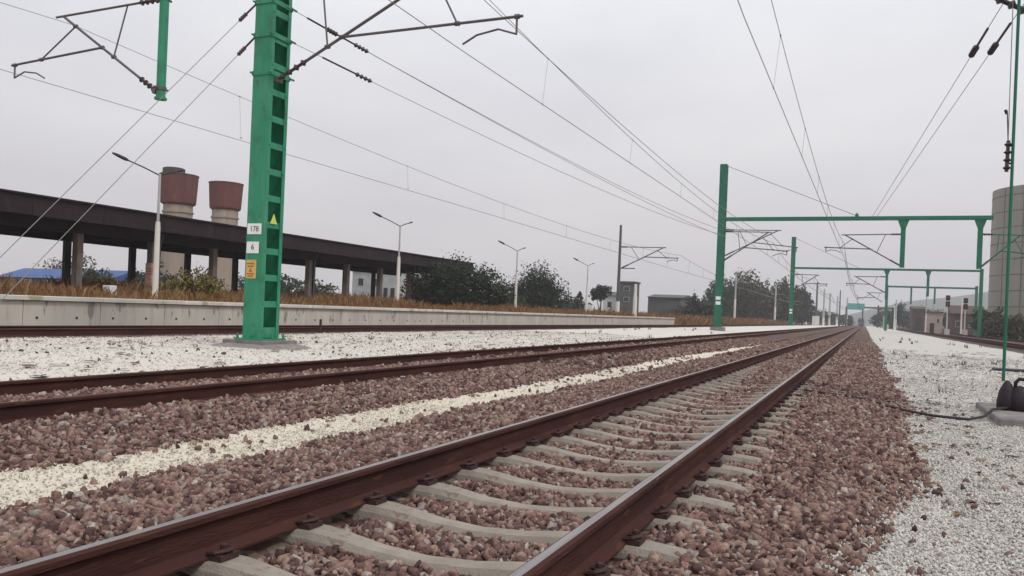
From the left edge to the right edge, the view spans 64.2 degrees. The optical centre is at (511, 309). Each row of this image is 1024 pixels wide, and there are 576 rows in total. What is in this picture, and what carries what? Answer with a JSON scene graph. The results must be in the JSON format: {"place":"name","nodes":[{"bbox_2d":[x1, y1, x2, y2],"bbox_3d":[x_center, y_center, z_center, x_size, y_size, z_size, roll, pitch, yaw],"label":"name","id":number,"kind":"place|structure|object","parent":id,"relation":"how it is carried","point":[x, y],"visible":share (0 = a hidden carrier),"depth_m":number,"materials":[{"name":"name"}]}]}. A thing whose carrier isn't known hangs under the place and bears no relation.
{"place":"outdoors","nodes":[
{"label":"outdoors","id":0,"kind":"place"},
{"bbox_2d":[0,271,654,316],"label":"dry grass","id":1,"kind":"structure","parent":0,"point":[94,288],"depth_m":43.24,"materials":[{"name":"plant"}]},
{"bbox_2d":[0,345,759,508],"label":"sandy strip","id":2,"kind":"object","parent":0,"point":[66,477],"visible":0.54,"depth_m":6.92,"materials":[{"name":"gravel"}]},
{"bbox_2d":[0,367,642,508],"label":"sandy chippings","id":3,"kind":"object","parent":2,"relation":"on","point":[28,498],"visible":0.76,"depth_m":6.70,"materials":[{"name":"gravel"}]},
{"bbox_2d":[3,272,787,324],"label":"dry grass","id":4,"kind":"structure","parent":0,"point":[691,319],"depth_m":127.06,"materials":[{"name":"plant"}]},
{"bbox_2d":[0,325,796,338],"bbox_3d":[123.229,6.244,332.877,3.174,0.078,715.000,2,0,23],"label":"ballast bed","id":5,"kind":"object","parent":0,"point":[118,336],"visible":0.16,"depth_m":25.36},
{"bbox_2d":[0,325,787,336],"bbox_3d":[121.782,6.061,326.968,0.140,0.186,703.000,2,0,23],"label":"rail","id":6,"kind":"object","parent":5,"relation":"on","point":[38,332],"visible":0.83,"depth_m":25.22,"materials":[{"name":"metal"}]},
{"bbox_2d":[0,324,832,328],"bbox_3d":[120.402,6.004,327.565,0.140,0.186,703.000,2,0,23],"label":"rail","id":7,"kind":"object","parent":5,"relation":"on","point":[125,326],"visible":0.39,"depth_m":26.55,"materials":[{"name":"metal"}]},
{"bbox_2d":[0,325,844,380],"bbox_3d":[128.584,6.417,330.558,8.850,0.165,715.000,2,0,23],"label":"white gravel ground","id":8,"kind":"structure","parent":0,"point":[640,333],"depth_m":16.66,"materials":[{"name":"gravel"}]},
{"bbox_2d":[211,0,523,349],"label":"catenary mast","id":9,"kind":"object","parent":8,"relation":"on","point":[272,71],"visible":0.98,"depth_m":17.53,"materials":[{"name":"metal"}]},
{"bbox_2d":[11,0,171,100],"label":"hanging post","id":10,"kind":"object","parent":9,"relation":"hanging from","point":[159,89],"visible":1,"depth_m":19.17,"materials":[{"name":"metal"}]},
{"bbox_2d":[0,2,799,301],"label":"messenger wire","id":11,"kind":"object","parent":10,"relation":"attached to","point":[390,159],"visible":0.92,"depth_m":34.57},
{"bbox_2d":[0,69,797,304],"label":"contact wire","id":12,"kind":"object","parent":11,"relation":"hanging from","point":[358,175],"visible":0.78,"depth_m":31.98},
{"bbox_2d":[0,34,257,301],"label":"guy wire","id":13,"kind":"object","parent":9,"relation":"attached to","point":[241,51],"visible":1,"depth_m":14.82,"materials":[{"name":"metal"}]},
{"bbox_2d":[0,1,258,257],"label":"guy wire","id":14,"kind":"object","parent":9,"relation":"attached to","point":[243,16],"visible":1,"depth_m":14.90,"materials":[{"name":"metal"}]},
{"bbox_2d":[286,39,724,235],"bbox_3d":[6.442,-6.024,43.060,0.120,1.375,55.456,2,0,24],"label":"anchor wire","id":15,"kind":"object","parent":9,"relation":"attached to","point":[361,76],"visible":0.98,"depth_m":22.18,"materials":[{"name":"metal"}]},
{"bbox_2d":[287,6,723,230],"bbox_3d":[6.442,-6.569,43.069,0.120,1.088,55.455,2,0,24],"label":"anchor wire","id":16,"kind":"object","parent":9,"relation":"attached to","point":[360,47],"visible":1,"depth_m":25.52,"materials":[{"name":"metal"}]},
{"bbox_2d":[301,14,725,237],"bbox_3d":[6.539,-6.217,43.075,0.120,0.582,55.358,2,0,24],"label":"anchor wire","id":17,"kind":"object","parent":9,"relation":"attached to","point":[331,31],"visible":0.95,"depth_m":24.29,"materials":[{"name":"metal"}]},
{"bbox_2d":[0,325,856,471],"bbox_3d":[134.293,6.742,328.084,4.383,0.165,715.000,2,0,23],"label":"ballast bed","id":18,"kind":"object","parent":8,"relation":"on","point":[778,337],"visible":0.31,"depth_m":11.20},
{"bbox_2d":[0,353,592,471],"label":"ballast stones","id":19,"kind":"object","parent":18,"relation":"on","point":[61,430],"visible":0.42,"depth_m":8.16,"materials":[{"name":"gravel"}]},
{"bbox_2d":[0,325,851,395],"bbox_3d":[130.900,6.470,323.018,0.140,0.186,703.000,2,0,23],"label":"rail","id":20,"kind":"object","parent":18,"relation":"on","point":[30,386],"visible":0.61,"depth_m":11.62,"materials":[{"name":"metal"}]},
{"bbox_2d":[0,325,855,424],"bbox_3d":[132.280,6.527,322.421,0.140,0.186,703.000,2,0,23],"label":"rail","id":21,"kind":"object","parent":18,"relation":"on","point":[32,410],"visible":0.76,"depth_m":9.49,"materials":[{"name":"metal"}]},
{"bbox_2d":[0,331,1023,575],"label":"stray stones","id":22,"kind":"object","parent":8,"relation":"on","point":[914,527],"visible":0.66,"depth_m":8.12,"materials":[{"name":"stone"}]},
{"bbox_2d":[812,282,819,325],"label":"concrete pole","id":23,"kind":"object","parent":8,"relation":"on","point":[815,320],"visible":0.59,"depth_m":249.69,"materials":[{"name":"white paint"}]},
{"bbox_2d":[710,164,1023,330],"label":"catenary portal","id":24,"kind":"object","parent":8,"relation":"on","point":[980,221],"visible":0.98,"depth_m":66.75,"materials":[{"name":"green paint"}]},
{"bbox_2d":[484,0,767,235],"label":"messenger wire","id":25,"kind":"object","parent":24,"relation":"attached to","point":[610,114],"visible":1,"depth_m":22.72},
{"bbox_2d":[871,4,1002,218],"bbox_3d":[17.730,-5.909,37.954,0.120,3.270,56.066,2,0,22],"label":"anchor wire","id":26,"kind":"object","parent":24,"relation":"attached to","point":[973,51],"visible":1,"depth_m":15.45,"materials":[{"name":"metal"}]},
{"bbox_2d":[875,4,1023,218],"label":"anchor wire","id":27,"kind":"object","parent":24,"relation":"attached to","point":[992,48],"visible":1,"depth_m":15.24,"materials":[{"name":"metal"}]},
{"bbox_2d":[1,326,920,575],"bbox_3d":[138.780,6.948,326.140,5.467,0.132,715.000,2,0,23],"label":"ballast bed","id":28,"kind":"object","parent":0,"point":[267,548],"visible":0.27,"depth_m":4.46,"materials":[{"name":"gravel"}]},
{"bbox_2d":[181,543,296,575],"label":"sleeper","id":29,"kind":"object","parent":28,"relation":"on","point":[225,559],"visible":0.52,"depth_m":3.46,"materials":[{"name":"concrete"}]},
{"bbox_2d":[0,326,858,575],"bbox_3d":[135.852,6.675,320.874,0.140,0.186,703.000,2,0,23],"label":"rail","id":30,"kind":"object","parent":28,"relation":"on","point":[171,547],"visible":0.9,"depth_m":4.13,"materials":[{"name":"metal"}]},
{"bbox_2d":[276,513,621,575],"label":"sleeper","id":31,"kind":"object","parent":28,"relation":"on","point":[313,529],"visible":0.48,"depth_m":3.87,"materials":[{"name":"concrete"}]},
{"bbox_2d":[0,355,933,575],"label":"ballast stones","id":32,"kind":"object","parent":28,"relation":"on","point":[843,441],"visible":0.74,"depth_m":5.34,"materials":[{"name":"gravel"}]},
{"bbox_2d":[345,491,717,562],"bbox_3d":[-0.175,1.204,4.369,2.600,0.300,0.276,2,0,23],"label":"sleeper","id":33,"kind":"object","parent":28,"relation":"on","point":[378,505],"visible":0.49,"depth_m":4.33,"materials":[{"name":"concrete"}]},
{"bbox_2d":[401,473,723,534],"bbox_3d":[0.063,1.214,4.920,2.600,0.300,0.276,2,0,23],"label":"sleeper","id":34,"kind":"object","parent":28,"relation":"on","point":[428,486],"visible":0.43,"depth_m":4.94,"materials":[{"name":"concrete"}]},
{"bbox_2d":[446,459,746,512],"bbox_3d":[0.301,1.224,5.470,2.600,0.300,0.276,2,0,23],"label":"sleeper","id":35,"kind":"object","parent":28,"relation":"on","point":[471,469],"visible":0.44,"depth_m":5.41,"materials":[{"name":"concrete"}]},
{"bbox_2d":[484,447,765,492],"bbox_3d":[0.539,1.233,6.021,2.600,0.300,0.276,2,0,23],"label":"sleeper","id":36,"kind":"object","parent":28,"relation":"on","point":[505,457],"visible":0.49,"depth_m":5.93,"materials":[{"name":"concrete"}]},
{"bbox_2d":[517,437,774,478],"bbox_3d":[0.777,1.243,6.572,2.600,0.300,0.276,2,0,23],"label":"sleeper","id":37,"kind":"object","parent":28,"relation":"on","point":[716,467],"visible":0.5,"depth_m":6.44,"materials":[{"name":"concrete"}]},
{"bbox_2d":[542,429,769,463],"bbox_3d":[1.015,1.253,7.122,2.600,0.300,0.276,2,0,23],"label":"sleeper","id":38,"kind":"object","parent":28,"relation":"on","point":[729,455],"visible":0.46,"depth_m":7.02,"materials":[{"name":"concrete"}]},
{"bbox_2d":[432,335,886,371],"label":"ballast stones","id":39,"kind":"object","parent":28,"relation":"on","point":[863,352],"visible":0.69,"depth_m":27.55,"materials":[{"name":"gravel"}]},
{"bbox_2d":[565,422,774,452],"bbox_3d":[1.253,1.263,7.673,2.600,0.300,0.276,2,0,23],"label":"sleeper","id":40,"kind":"object","parent":28,"relation":"on","point":[580,428],"visible":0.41,"depth_m":7.66,"materials":[{"name":"concrete"}]},
{"bbox_2d":[585,415,770,442],"bbox_3d":[1.491,1.273,8.224,2.600,0.300,0.276,2,0,23],"label":"sleeper","id":41,"kind":"object","parent":28,"relation":"on","point":[598,422],"visible":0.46,"depth_m":8.26,"materials":[{"name":"concrete"}]},
{"bbox_2d":[508,327,860,575],"bbox_3d":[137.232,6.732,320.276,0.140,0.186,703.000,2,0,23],"label":"rail","id":42,"kind":"object","parent":28,"relation":"on","point":[580,549],"visible":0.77,"depth_m":4.43,"materials":[{"name":"metal"}]},
{"bbox_2d":[603,410,795,435],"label":"sleeper","id":43,"kind":"object","parent":28,"relation":"on","point":[615,416],"visible":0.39,"depth_m":8.68,"materials":[{"name":"concrete"}]},
{"bbox_2d":[619,405,795,429],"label":"sleeper","id":44,"kind":"object","parent":28,"relation":"on","point":[761,419],"visible":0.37,"depth_m":9.28,"materials":[{"name":"concrete"}]},
{"bbox_2d":[633,400,794,421],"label":"sleeper","id":45,"kind":"object","parent":28,"relation":"on","point":[643,407],"visible":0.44,"depth_m":9.90,"materials":[{"name":"concrete"}]},
{"bbox_2d":[645,397,800,417],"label":"sleeper","id":46,"kind":"object","parent":28,"relation":"on","point":[653,402],"visible":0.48,"depth_m":10.46,"materials":[{"name":"concrete"}]},
{"bbox_2d":[656,393,796,409],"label":"sleeper","id":47,"kind":"object","parent":28,"relation":"on","point":[664,398],"visible":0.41,"depth_m":11.06,"materials":[{"name":"concrete"}]},
{"bbox_2d":[667,390,792,405],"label":"sleeper","id":48,"kind":"object","parent":28,"relation":"on","point":[673,394],"visible":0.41,"depth_m":11.62,"materials":[{"name":"concrete"}]},
{"bbox_2d":[676,387,800,402],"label":"sleeper","id":49,"kind":"object","parent":28,"relation":"on","point":[785,397],"visible":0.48,"depth_m":12.04,"materials":[{"name":"concrete"}]},
{"bbox_2d":[684,384,803,397],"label":"sleeper","id":50,"kind":"object","parent":28,"relation":"on","point":[691,389],"visible":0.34,"depth_m":12.72,"materials":[{"name":"concrete"}]},
{"bbox_2d":[692,382,799,393],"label":"sleeper","id":51,"kind":"object","parent":28,"relation":"on","point":[696,385],"visible":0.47,"depth_m":13.30,"materials":[{"name":"concrete"}]},
{"bbox_2d":[706,377,812,389],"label":"sleeper","id":52,"kind":"object","parent":28,"relation":"on","point":[709,381],"visible":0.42,"depth_m":14.37,"materials":[{"name":"concrete"}]},
{"bbox_2d":[712,376,812,387],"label":"sleeper","id":53,"kind":"object","parent":28,"relation":"on","point":[726,381],"visible":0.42,"depth_m":14.87,"materials":[{"name":"concrete"}]},
{"bbox_2d":[0,0,1023,314],"label":"sky","id":54,"kind":"structure","parent":0,"point":[689,79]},
{"bbox_2d":[639,292,987,328],"bbox_3d":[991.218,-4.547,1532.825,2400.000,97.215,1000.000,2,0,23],"label":"hills","id":55,"kind":"structure","parent":0,"point":[940,303],"depth_m":1381.13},
{"bbox_2d":[776,323,985,341],"bbox_3d":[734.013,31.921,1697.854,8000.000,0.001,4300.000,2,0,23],"label":"ground","id":56,"kind":"structure","parent":0,"point":[838,329],"depth_m":191.57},
{"bbox_2d":[0,268,139,283],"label":"blue shed","id":57,"kind":"structure","parent":56,"relation":"on","point":[36,273],"depth_m":140.00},
{"bbox_2d":[70,268,117,283],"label":"tree","id":58,"kind":"object","parent":56,"relation":"on","point":[90,273],"visible":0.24,"depth_m":110.56,"materials":[{"name":"green plant"}]},
{"bbox_2d":[121,261,178,285],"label":"tree","id":59,"kind":"object","parent":56,"relation":"on","point":[164,277],"visible":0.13,"depth_m":111.74,"materials":[{"name":"green plant"}]},
{"bbox_2d":[159,166,198,282],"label":"water tower","id":60,"kind":"structure","parent":56,"relation":"on","point":[178,194],"depth_m":124.08,"materials":[{"name":"concrete"}]},
{"bbox_2d":[208,181,243,291],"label":"water tower","id":61,"kind":"structure","parent":56,"relation":"on","point":[225,200],"depth_m":120.61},
{"bbox_2d":[280,273,300,295],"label":"tree","id":62,"kind":"object","parent":56,"relation":"on","point":[289,286],"visible":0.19,"depth_m":119.56,"materials":[{"name":"green plant"}]},
{"bbox_2d":[293,278,339,294],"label":"tree","id":63,"kind":"object","parent":56,"relation":"on","point":[326,288],"visible":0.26,"depth_m":132.69,"materials":[{"name":"green plant"}]},
{"bbox_2d":[0,293,674,325],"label":"platform","id":64,"kind":"structure","parent":56,"relation":"on","point":[24,310],"depth_m":28.57,"materials":[{"name":"concrete"}]},
{"bbox_2d":[112,152,182,294],"bbox_3d":[-15.340,-3.470,34.208,2.773,5.982,0.426,2,0,-31],"label":"platform lamp","id":65,"kind":"object","parent":64,"relation":"on","point":[155,281],"visible":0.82,"depth_m":34.33,"materials":[{"name":"metal"}]},
{"bbox_2d":[167,265,228,298],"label":"shrub","id":66,"kind":"object","parent":64,"relation":"on","point":[195,285],"visible":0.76,"depth_m":40.92,"materials":[{"name":"green plant"}]},
{"bbox_2d":[0,188,474,301],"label":"station canopy","id":67,"kind":"object","parent":64,"relation":"on","point":[132,230],"visible":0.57,"depth_m":47.51,"materials":[{"name":"concrete"}]},
{"bbox_2d":[372,212,412,300],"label":"platform lamp","id":68,"kind":"object","parent":64,"relation":"on","point":[397,276],"visible":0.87,"depth_m":52.13,"materials":[{"name":"metal"}]},
{"bbox_2d":[400,249,515,308],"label":"bush","id":69,"kind":"object","parent":64,"relation":"on","point":[447,284],"visible":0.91,"depth_m":69.46,"materials":[{"name":"green plant"}]},
{"bbox_2d":[498,240,525,307],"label":"platform lamp","id":70,"kind":"object","parent":64,"relation":"on","point":[515,290],"visible":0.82,"depth_m":69.76,"materials":[{"name":"metal"}]},
{"bbox_2d":[506,292,533,307],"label":"bush","id":71,"kind":"object","parent":64,"relation":"on","point":[521,300],"visible":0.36,"depth_m":90.95,"materials":[{"name":"green plant"}]},
{"bbox_2d":[507,259,571,309],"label":"bush","id":72,"kind":"object","parent":64,"relation":"on","point":[541,290],"visible":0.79,"depth_m":100.87,"materials":[{"name":"green plant"}]},
{"bbox_2d":[615,225,677,313],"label":"catenary pole","id":73,"kind":"object","parent":64,"relation":"on","point":[618,280],"visible":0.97,"depth_m":90.64,"materials":[{"name":"grey"}]},
{"bbox_2d":[352,271,428,298],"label":"station building","id":74,"kind":"structure","parent":56,"relation":"on","point":[361,281],"depth_m":141.45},
{"bbox_2d":[572,291,584,309],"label":"tree","id":75,"kind":"object","parent":56,"relation":"on","point":[577,304],"visible":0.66,"depth_m":157.43,"materials":[{"name":"green plant"}]},
{"bbox_2d":[588,284,612,310],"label":"tree","id":76,"kind":"object","parent":56,"relation":"on","point":[600,292],"visible":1,"depth_m":134.70,"materials":[{"name":"green plant"}]},
{"bbox_2d":[603,292,616,311],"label":"white house","id":77,"kind":"structure","parent":56,"relation":"on","point":[609,302],"depth_m":176.15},
{"bbox_2d":[619,281,640,312],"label":"stair tower","id":78,"kind":"structure","parent":56,"relation":"on","point":[626,294],"depth_m":169.58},
{"bbox_2d":[647,294,690,314],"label":"grey hall","id":79,"kind":"structure","parent":56,"relation":"on","point":[661,303],"depth_m":177.90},
{"bbox_2d":[682,299,713,317],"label":"tree","id":80,"kind":"object","parent":56,"relation":"on","point":[697,308],"visible":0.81,"depth_m":157.75,"materials":[{"name":"green plant"}]},
{"bbox_2d":[700,275,742,316],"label":"tall tree","id":81,"kind":"object","parent":56,"relation":"on","point":[728,295],"visible":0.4,"depth_m":245.28,"materials":[{"name":"green plant"}]},
{"bbox_2d":[728,267,760,318],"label":"tall tree","id":82,"kind":"object","parent":56,"relation":"on","point":[742,312],"visible":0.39,"depth_m":245.65,"materials":[{"name":"green plant"}]},
{"bbox_2d":[739,277,782,319],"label":"tall tree","id":83,"kind":"object","parent":56,"relation":"on","point":[759,306],"visible":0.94,"depth_m":240.73,"materials":[{"name":"green plant"}]},
{"bbox_2d":[770,275,803,321],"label":"tall tree","id":84,"kind":"object","parent":56,"relation":"on","point":[783,287],"visible":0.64,"depth_m":247.63,"materials":[{"name":"green plant"}]},
{"bbox_2d":[793,284,815,324],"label":"tall tree","id":85,"kind":"object","parent":56,"relation":"on","point":[806,310],"visible":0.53,"depth_m":270.92,"materials":[{"name":"green plant"}]},
{"bbox_2d":[809,309,837,325],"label":"tree","id":86,"kind":"object","parent":56,"relation":"on","point":[826,318],"visible":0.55,"depth_m":307.69,"materials":[{"name":"green plant"}]},
{"bbox_2d":[868,306,892,328],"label":"tree","id":87,"kind":"object","parent":56,"relation":"on","point":[878,317],"visible":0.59,"depth_m":309.19,"materials":[{"name":"green plant"}]},
{"bbox_2d":[887,300,909,328],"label":"tree","id":88,"kind":"object","parent":56,"relation":"on","point":[901,314],"visible":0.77,"depth_m":261.49,"materials":[{"name":"green plant"}]},
{"bbox_2d":[967,306,1008,336],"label":"bush","id":89,"kind":"object","parent":56,"relation":"on","point":[985,317],"visible":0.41,"depth_m":121.66,"materials":[{"name":"green plant"}]},
{"bbox_2d":[981,313,1023,339],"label":"hedge","id":90,"kind":"object","parent":56,"relation":"on","point":[1014,327],"visible":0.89,"depth_m":109.98,"materials":[{"name":"green plant"}]},
{"bbox_2d":[988,185,1023,339],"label":"silo","id":91,"kind":"object","parent":56,"relation":"on","point":[998,262],"visible":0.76,"depth_m":125.53,"materials":[{"name":"concrete"}]},
{"bbox_2d":[852,326,1023,575],"bbox_3d":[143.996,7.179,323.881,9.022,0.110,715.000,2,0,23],"label":"white gravel ground","id":92,"kind":"structure","parent":0,"point":[930,345],"depth_m":21.62,"materials":[{"name":"gravel"}]},
{"bbox_2d":[0,330,1023,514],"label":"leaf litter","id":93,"kind":"object","parent":92,"relation":"on","point":[970,500],"visible":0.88,"depth_m":12.91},
{"bbox_2d":[127,326,1023,393],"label":"weeds","id":94,"kind":"object","parent":92,"relation":"on","point":[131,348],"visible":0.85,"depth_m":30.51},
{"bbox_2d":[845,303,899,328],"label":"footbridge","id":95,"kind":"object","parent":92,"relation":"on","point":[853,306],"visible":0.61,"depth_m":303.60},
{"bbox_2d":[804,389,1007,420],"bbox_3d":[5.405,1.353,11.803,2.868,0.151,1.180,2,0,42],"label":"cable","id":96,"kind":"object","parent":92,"relation":"on","point":[944,416],"visible":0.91,"depth_m":11.13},
{"bbox_2d":[858,285,977,334],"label":"catenary portal","id":97,"kind":"object","parent":92,"relation":"on","point":[935,288],"visible":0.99,"depth_m":174.94,"materials":[{"name":"green paint"}]},
{"bbox_2d":[822,352,1023,575],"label":"white gravel stones","id":98,"kind":"object","parent":92,"relation":"on","point":[1007,524],"visible":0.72,"depth_m":6.04,"materials":[{"name":"gravel"}]},
{"bbox_2d":[882,327,1023,353],"bbox_3d":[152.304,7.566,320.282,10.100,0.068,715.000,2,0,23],"label":"ballast bed","id":99,"kind":"object","parent":92,"relation":"on","point":[1000,347],"visible":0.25,"depth_m":83.06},
{"bbox_2d":[788,237,983,337],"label":"catenary portal","id":100,"kind":"object","parent":99,"relation":"on","point":[792,288],"visible":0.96,"depth_m":117.08,"materials":[{"name":"green paint"}]},
{"bbox_2d":[490,0,844,306],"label":"messenger wire","id":101,"kind":"object","parent":100,"relation":"attached to","point":[664,168],"visible":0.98,"depth_m":30.49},
{"bbox_2d":[389,0,843,309],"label":"contact wire","id":102,"kind":"object","parent":101,"relation":"hanging from","point":[580,129],"visible":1,"depth_m":21.82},
{"bbox_2d":[909,306,925,330],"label":"brown shed","id":103,"kind":"structure","parent":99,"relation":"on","point":[917,318],"depth_m":231.42,"materials":[{"name":"paint"}]},
{"bbox_2d":[926,311,943,333],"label":"brick hut","id":104,"kind":"object","parent":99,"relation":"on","point":[934,321],"visible":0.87,"depth_m":169.11,"materials":[{"name":"brick"}]},
{"bbox_2d":[879,326,1023,349],"bbox_3d":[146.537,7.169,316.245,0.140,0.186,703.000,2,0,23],"label":"rail","id":105,"kind":"object","parent":99,"relation":"on","point":[1001,345],"visible":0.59,"depth_m":71.56,"materials":[{"name":"metal"}]},
{"bbox_2d":[901,329,1023,346],"bbox_3d":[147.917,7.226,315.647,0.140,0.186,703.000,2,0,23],"label":"rail","id":106,"kind":"object","parent":99,"relation":"on","point":[1020,345],"visible":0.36,"depth_m":81.99,"materials":[{"name":"metal"}]},
{"bbox_2d":[946,305,984,334],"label":"brown house","id":107,"kind":"structure","parent":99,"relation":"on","point":[954,314],"depth_m":180.84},
{"bbox_2d":[976,0,1023,427],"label":"catenary mast","id":108,"kind":"object","parent":92,"relation":"on","point":[1002,418],"visible":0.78,"depth_m":10.93,"materials":[{"name":"green paint"}]},
{"bbox_2d":[771,0,859,307],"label":"messenger wire","id":109,"kind":"object","parent":108,"relation":"hanging from","point":[809,144],"visible":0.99,"depth_m":25.23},
{"bbox_2d":[737,0,860,310],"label":"contact wire","id":110,"kind":"object","parent":109,"relation":"hanging from","point":[791,131],"visible":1,"depth_m":20.89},
{"bbox_2d":[996,377,1023,411],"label":"tension weight","id":111,"kind":"object","parent":108,"relation":"on","point":[1010,397],"visible":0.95,"depth_m":11.27,"materials":[{"name":"metal"}]},
{"bbox_2d":[1002,0,1020,380],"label":"guide rod","id":112,"kind":"object","parent":108,"relation":"attached to","point":[1007,152],"visible":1,"depth_m":11.51,"materials":[{"name":"green paint"}]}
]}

